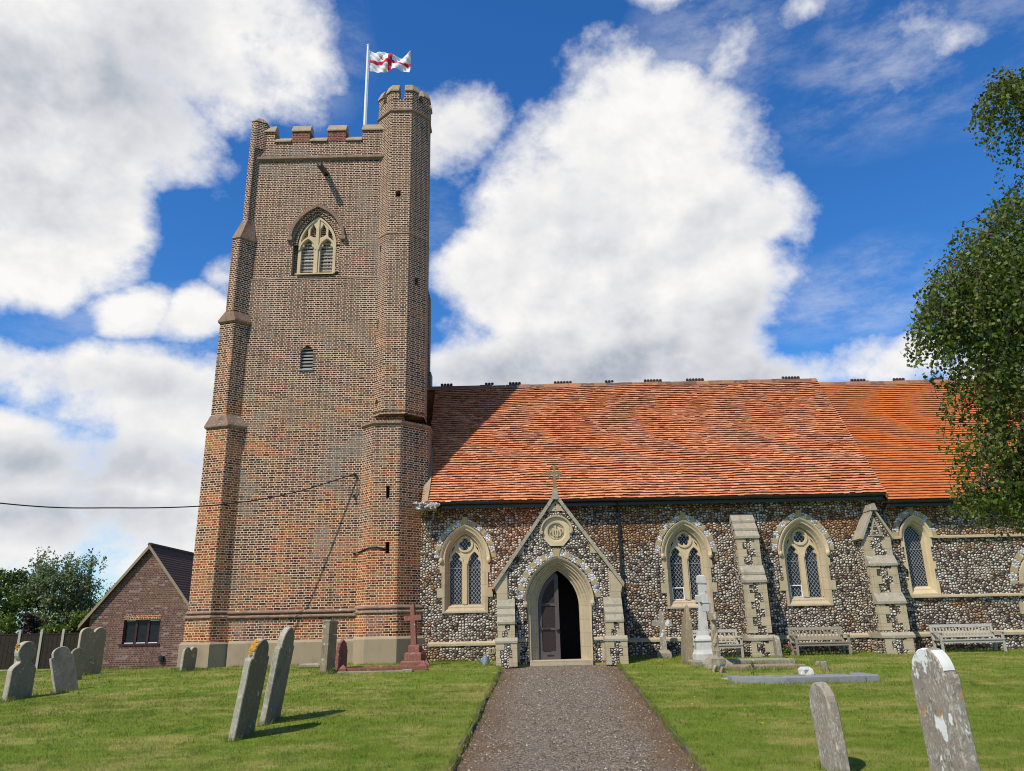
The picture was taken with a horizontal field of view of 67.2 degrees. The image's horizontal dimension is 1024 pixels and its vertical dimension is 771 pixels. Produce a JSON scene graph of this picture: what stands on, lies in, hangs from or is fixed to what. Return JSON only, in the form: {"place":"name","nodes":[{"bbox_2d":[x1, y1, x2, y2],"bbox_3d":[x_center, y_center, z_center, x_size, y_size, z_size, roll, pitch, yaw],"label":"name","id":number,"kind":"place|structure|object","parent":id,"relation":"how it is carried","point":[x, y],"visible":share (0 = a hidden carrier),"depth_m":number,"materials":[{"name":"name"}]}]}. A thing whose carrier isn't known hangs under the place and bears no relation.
{"place":"outdoors","nodes":[
{"label":"outdoors","id":0,"kind":"place"},
{"bbox_2d":[0,647,1023,770],"bbox_3d":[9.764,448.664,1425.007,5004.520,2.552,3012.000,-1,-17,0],"label":"ground","id":1,"kind":"structure","parent":0,"point":[471,708],"depth_m":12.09,"materials":[{"name":"green plant"}]},
{"bbox_2d":[0,610,20,633],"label":"shrub","id":2,"kind":"object","parent":1,"relation":"on","point":[6,625],"visible":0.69,"depth_m":33.71,"materials":[{"name":"green plant"}]},
{"bbox_2d":[0,576,24,633],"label":"broadleaf tree","id":3,"kind":"object","parent":1,"relation":"on","point":[11,605],"visible":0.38,"depth_m":36.80,"materials":[{"name":"green plant"}]},
{"bbox_2d":[0,567,33,600],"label":"dark tree","id":4,"kind":"object","parent":1,"relation":"on","point":[18,577],"visible":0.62,"depth_m":40.74,"materials":[{"name":"green plant"}]},
{"bbox_2d":[2,641,35,701],"bbox_3d":[-9.826,5.849,15.399,0.134,1.400,0.564,-5,-18,17],"label":"headstone","id":5,"kind":"object","parent":1,"relation":"on","point":[20,675],"visible":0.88,"depth_m":15.38,"materials":[{"name":"grey stone"}]},
{"bbox_2d":[20,607,45,633],"bbox_3d":[-21.324,11.263,34.077,0.828,2.776,1.273,-5,-18,12],"label":"shrub","id":6,"kind":"object","parent":1,"relation":"on","point":[29,619],"visible":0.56,"depth_m":34.16,"materials":[{"name":"purple plant"}]},
{"bbox_2d":[0,629,79,670],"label":"panel fence","id":7,"kind":"object","parent":1,"relation":"on","point":[46,644],"visible":0.44,"depth_m":32.33,"materials":[{"name":"wood"}]},
{"bbox_2d":[3,574,102,633],"bbox_3d":[-22.957,11.594,38.359,5.366,4.786,3.394,1,-18,-7],"label":"dark tree","id":8,"kind":"object","parent":1,"relation":"on","point":[27,602],"visible":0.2,"depth_m":38.15,"materials":[{"name":"green plant"}]},
{"bbox_2d":[38,621,72,632],"bbox_3d":[-20.014,11.343,33.489,1.420,2.170,1.141,10,-21,-33],"label":"shrub","id":9,"kind":"object","parent":1,"relation":"on","point":[47,628],"visible":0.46,"depth_m":33.57,"materials":[{"name":"green plant"}]},
{"bbox_2d":[17,546,107,629],"bbox_3d":[-21.754,10.671,37.285,3.960,5.829,2.566,-1,-17,0],"label":"sallow tree","id":10,"kind":"object","parent":1,"relation":"on","point":[75,590],"visible":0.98,"depth_m":37.16,"materials":[{"name":"green plant"}]},
{"bbox_2d":[49,646,78,692],"bbox_3d":[-9.414,6.116,16.193,0.088,1.232,0.464,-26,-16,32],"label":"headstone","id":11,"kind":"object","parent":1,"relation":"on","point":[62,668],"visible":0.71,"depth_m":16.20,"materials":[{"name":"grey stone"}]},
{"bbox_2d":[71,648,85,679],"bbox_3d":[-10.182,6.652,17.945,0.074,1.039,0.364,-8,-18,30],"label":"headstone","id":12,"kind":"object","parent":1,"relation":"on","point":[79,656],"visible":0.37,"depth_m":18.02,"materials":[{"name":"grey stone"}]},
{"bbox_2d":[65,608,91,632],"bbox_3d":[-18.541,11.004,33.399,1.627,2.649,1.296,-5,-18,12],"label":"shrub","id":13,"kind":"object","parent":1,"relation":"on","point":[78,618],"visible":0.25,"depth_m":33.36,"materials":[{"name":"green plant"}]},
{"bbox_2d":[77,627,106,674],"bbox_3d":[-10.546,6.787,19.234,0.095,1.432,0.665,-10,-19,32],"label":"headstone","id":14,"kind":"object","parent":1,"relation":"on","point":[91,642],"visible":0.62,"depth_m":19.28,"materials":[{"name":"grey stone"}]},
{"bbox_2d":[79,581,114,630],"bbox_3d":[-19.317,11.467,37.406,3.432,4.226,1.941,-1,-17,0],"label":"tree","id":15,"kind":"object","parent":1,"relation":"on","point":[101,596],"visible":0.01,"depth_m":37.35,"materials":[{"name":"green plant"}]},
{"bbox_2d":[78,543,193,668],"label":"brick hall","id":16,"kind":"structure","parent":1,"relation":"on","point":[138,611],"depth_m":30.80,"materials":[{"name":"brown brick"}]},
{"bbox_2d":[118,619,160,645],"bbox_3d":[-14.738,9.822,30.617,1.620,0.980,0.200,-1,-17,0],"label":"window","id":17,"kind":"structure","parent":16,"relation":"in","point":[136,632],"depth_m":30.67,"materials":[{"name":"black glass"}]},
{"bbox_2d":[179,647,197,670],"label":"headstone","id":18,"kind":"object","parent":1,"relation":"on","point":[188,657],"visible":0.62,"depth_m":19.42,"materials":[{"name":"grey stone"}]},
{"bbox_2d":[228,638,268,740],"bbox_3d":[-3.905,4.641,11.446,0.109,1.697,0.605,6,-14,10],"label":"headstone","id":19,"kind":"object","parent":1,"relation":"on","point":[248,699],"visible":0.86,"depth_m":11.38,"materials":[{"name":"grey stone"}]},
{"bbox_2d":[259,626,293,724],"bbox_3d":[-3.814,4.843,12.517,0.104,1.786,0.606,6,-14,8],"label":"headstone","id":20,"kind":"object","parent":1,"relation":"on","point":[277,680],"visible":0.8,"depth_m":12.44,"materials":[{"name":"grey stone"}]},
{"bbox_2d":[299,663,319,667],"bbox_3d":[-5.131,7.181,19.791,0.540,0.090,0.600,-1,-17,0],"label":"ledger stone","id":21,"kind":"object","parent":1,"relation":"on","point":[303,665],"visible":0.73,"depth_m":19.51,"materials":[{"name":"grey stone"}]},
{"bbox_2d":[319,620,338,673],"bbox_3d":[-4.358,6.306,18.312,0.220,1.400,0.500,-3,-17,12],"label":"headstone","id":22,"kind":"object","parent":1,"relation":"on","point":[328,647],"visible":0.75,"depth_m":18.22,"materials":[{"name":"grey stone"}]},
{"bbox_2d":[335,639,347,669],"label":"headstone","id":23,"kind":"object","parent":1,"relation":"on","point":[341,655],"visible":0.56,"depth_m":18.86,"materials":[{"name":"red stone"}]},
{"bbox_2d":[335,669,412,673],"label":"grave kerb","id":24,"kind":"structure","parent":1,"relation":"on","point":[403,670],"depth_m":17.89,"materials":[{"name":"stone"}]},
{"bbox_2d":[338,660,429,671],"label":"grave kerb","id":25,"kind":"structure","parent":1,"relation":"on","point":[424,665],"depth_m":18.23,"materials":[{"name":"red stone"}]},
{"bbox_2d":[400,604,429,664],"bbox_3d":[-2.432,6.327,19.361,0.609,1.590,0.480,-5,-18,13],"label":"cross monument","id":26,"kind":"object","parent":1,"relation":"on","point":[414,654],"visible":0.89,"depth_m":19.22,"materials":[{"name":"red stone"}]},
{"bbox_2d":[449,668,499,770],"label":"path edging","id":27,"kind":"object","parent":1,"relation":"on","point":[472,726],"visible":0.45,"depth_m":11.59,"materials":[{"name":"grey stone"}]},
{"bbox_2d":[476,655,491,664],"bbox_3d":[-0.709,6.838,19.188,0.416,0.257,0.177,-1,-17,0],"label":"watering can","id":28,"kind":"object","parent":1,"relation":"on","point":[484,660],"visible":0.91,"depth_m":19.13,"materials":[{"name":"metal"}]},
{"bbox_2d":[177,85,1023,667],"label":"church","id":29,"kind":"structure","parent":1,"relation":"on","point":[557,523],"depth_m":21.95,"materials":[{"name":"red brick"}]},
{"bbox_2d":[0,474,353,508],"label":"overhead cable","id":30,"kind":"object","parent":29,"relation":"attached to","point":[166,507],"visible":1,"depth_m":19.16,"materials":[{"name":"black rubber"}]},
{"bbox_2d":[298,343,315,370],"bbox_3d":[-6.168,-0.795,23.261,0.560,0.954,0.280,-1,-17,0],"label":"small tower window","id":31,"kind":"structure","parent":29,"relation":"in","point":[307,363],"depth_m":23.26,"materials":[{"name":"wood"}]},
{"bbox_2d":[287,203,345,275],"bbox_3d":[-6.177,-4.560,24.550,1.840,2.510,0.570,-1,-17,0],"label":"belfry window","id":32,"kind":"structure","parent":29,"relation":"in","point":[318,243],"depth_m":24.46,"materials":[{"name":"stone"}]},
{"bbox_2d":[363,44,369,124],"bbox_3d":[-5.176,-9.858,27.226,0.109,5.380,0.110,5,-18,-18],"label":"flagpole","id":33,"kind":"object","parent":29,"relation":"on","point":[366,89],"visible":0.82,"depth_m":27.44,"materials":[{"name":"white metal"}]},
{"bbox_2d":[370,51,410,72],"bbox_3d":[-4.389,-11.702,27.774,1.464,0.928,0.408,1,-18,-7],"label":"flag","id":34,"kind":"object","parent":33,"relation":"attached to","point":[383,62],"visible":1,"depth_m":27.80,"materials":[{"name":"white fabric"}]},
{"bbox_2d":[434,517,495,612],"bbox_3d":[-1.315,5.013,21.589,1.730,2.620,0.417,-1,-17,0],"label":"nave window","id":35,"kind":"structure","parent":29,"relation":"in","point":[465,556],"depth_m":21.60,"materials":[{"name":"stone"}]},
{"bbox_2d":[655,512,717,608],"bbox_3d":[4.873,4.883,21.589,1.730,2.620,0.417,-1,-17,0],"label":"nave window","id":36,"kind":"structure","parent":29,"relation":"in","point":[686,553],"depth_m":21.62,"materials":[{"name":"stone"}]},
{"bbox_2d":[772,510,836,605],"bbox_3d":[8.153,4.814,21.589,1.730,2.620,0.417,-1,-17,0],"label":"nave window","id":37,"kind":"structure","parent":29,"relation":"in","point":[804,547],"depth_m":21.60,"materials":[{"name":"stone"}]},
{"bbox_2d":[892,507,941,594],"bbox_3d":[11.339,4.629,21.611,1.240,2.420,0.335,-1,-17,0],"label":"lancet window","id":38,"kind":"structure","parent":29,"relation":"in","point":[916,532],"depth_m":21.66,"materials":[{"name":"stone"}]},
{"bbox_2d":[1010,548,1023,613],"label":"window surround","id":39,"kind":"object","parent":29,"relation":"in","point":[1015,564],"depth_m":21.31,"materials":[{"name":"stone"}]},
{"bbox_2d":[619,667,702,770],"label":"path edging","id":40,"kind":"object","parent":1,"relation":"on","point":[686,749],"visible":0.45,"depth_m":11.21,"materials":[{"name":"grey stone"}]},
{"bbox_2d":[652,611,671,657],"bbox_3d":[4.000,6.652,20.421,0.520,1.270,0.279,-4,-18,8],"label":"cross monument","id":41,"kind":"object","parent":1,"relation":"on","point":[661,623],"visible":0.9,"depth_m":20.40,"materials":[{"name":"stone"}]},
{"bbox_2d":[681,604,692,663],"bbox_3d":[4.286,6.239,18.903,0.173,1.670,0.620,2,-17,1],"label":"headstone","id":42,"kind":"object","parent":1,"relation":"on","point":[686,642],"visible":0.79,"depth_m":18.73,"materials":[{"name":"beige stone"}]},
{"bbox_2d":[689,575,712,665],"bbox_3d":[4.561,5.716,18.562,0.680,2.240,0.720,-1,-17,0],"label":"memorial cross","id":43,"kind":"object","parent":1,"relation":"on","point":[702,652],"visible":0.81,"depth_m":18.38,"materials":[{"name":"stone"}]},
{"bbox_2d":[712,665,717,671],"bbox_3d":[4.450,6.388,16.968,0.062,0.461,0.172,6,-10,39],"label":"footstone","id":44,"kind":"object","parent":1,"relation":"on","point":[715,668],"visible":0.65,"depth_m":16.94,"materials":[{"name":"stone"}]},
{"bbox_2d":[703,603,732,668],"bbox_3d":[4.689,5.856,17.835,0.628,1.596,0.630,-1,-17,0],"label":"cross monument","id":45,"kind":"object","parent":1,"relation":"on","point":[718,659],"visible":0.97,"depth_m":17.70,"materials":[{"name":"stone"}]},
{"bbox_2d":[692,629,743,657],"bbox_3d":[5.363,6.760,20.155,1.230,0.710,0.574,-1,-17,0],"label":"bench","id":46,"kind":"object","parent":1,"relation":"on","point":[737,645],"visible":0.48,"depth_m":20.31,"materials":[{"name":"grey wood"}]},
{"bbox_2d":[748,661,756,675],"bbox_3d":[5.057,5.945,16.185,0.175,0.358,0.146,-15,-22,37],"label":"weed","id":47,"kind":"object","parent":1,"relation":"on","point":[752,663],"visible":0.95,"depth_m":16.20,"materials":[{"name":"green plant"}]},
{"bbox_2d":[727,658,794,663],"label":"grave kerb","id":48,"kind":"structure","parent":1,"relation":"on","point":[776,660],"depth_m":18.07,"materials":[{"name":"stone"}]},
{"bbox_2d":[731,663,805,669],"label":"grave kerb","id":49,"kind":"structure","parent":1,"relation":"on","point":[745,666],"depth_m":17.11,"materials":[{"name":"grey stone"}]},
{"bbox_2d":[773,635,782,657],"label":"headstone","id":50,"kind":"object","parent":1,"relation":"on","point":[777,645],"visible":0.63,"depth_m":19.28,"materials":[{"name":"grey stone"}]},
{"bbox_2d":[782,644,791,655],"bbox_3d":[7.162,6.897,20.008,0.327,0.347,0.256,7,-19,-25],"label":"flowering plant","id":51,"kind":"object","parent":1,"relation":"on","point":[787,650],"visible":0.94,"depth_m":19.97,"materials":[{"name":"green plant"}]},
{"bbox_2d":[726,672,879,683],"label":"grave kerb","id":52,"kind":"structure","parent":1,"relation":"on","point":[853,677],"depth_m":15.03,"materials":[{"name":"grey stone"}]},
{"bbox_2d":[798,666,814,674],"bbox_3d":[6.055,5.916,15.848,0.328,0.246,0.264,-1,-17,0],"label":"rock","id":53,"kind":"object","parent":52,"relation":"on","point":[805,670],"visible":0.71,"depth_m":15.76,"materials":[{"name":"stone"}]},
{"bbox_2d":[787,626,851,655],"bbox_3d":[8.072,6.712,20.225,1.430,0.710,0.574,-1,-17,0],"label":"bench","id":54,"kind":"object","parent":1,"relation":"on","point":[842,642],"visible":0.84,"depth_m":20.39,"materials":[{"name":"grey wood"}]},
{"bbox_2d":[821,661,828,670],"bbox_3d":[6.748,6.137,16.567,0.052,0.431,0.164,-5,-7,-32],"label":"footstone","id":55,"kind":"object","parent":1,"relation":"on","point":[824,664],"visible":0.51,"depth_m":16.55,"materials":[{"name":"stone"}]},
{"bbox_2d":[809,682,850,770],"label":"headstone","id":56,"kind":"object","parent":1,"relation":"on","point":[831,743],"visible":0.99,"depth_m":8.80,"materials":[{"name":"grey stone"}]},
{"bbox_2d":[911,647,980,770],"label":"headstone","id":57,"kind":"object","parent":1,"relation":"on","point":[944,720],"visible":1,"depth_m":7.85,"materials":[{"name":"grey stone"}]},
{"bbox_2d":[901,65,1023,543],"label":"birch tree","id":58,"kind":"object","parent":1,"relation":"on","point":[991,292],"visible":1,"depth_m":8.90,"materials":[{"name":"green plant"}]},
{"bbox_2d":[928,623,1006,651],"bbox_3d":[11.941,6.628,20.205,1.670,0.710,0.574,-1,-17,0],"label":"bench","id":59,"kind":"object","parent":1,"relation":"on","point":[942,641],"visible":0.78,"depth_m":20.38,"materials":[{"name":"grey wood"}]},
{"bbox_2d":[0,0,1023,632],"label":"sky","id":60,"kind":"structure","parent":0,"point":[621,190],"materials":[{"name":"blue"}]},
{"bbox_2d":[454,664,696,770],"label":"path","id":61,"kind":"structure","parent":0,"point":[557,753],"depth_m":11.63,"materials":[{"name":"grey gravel"}]}
]}

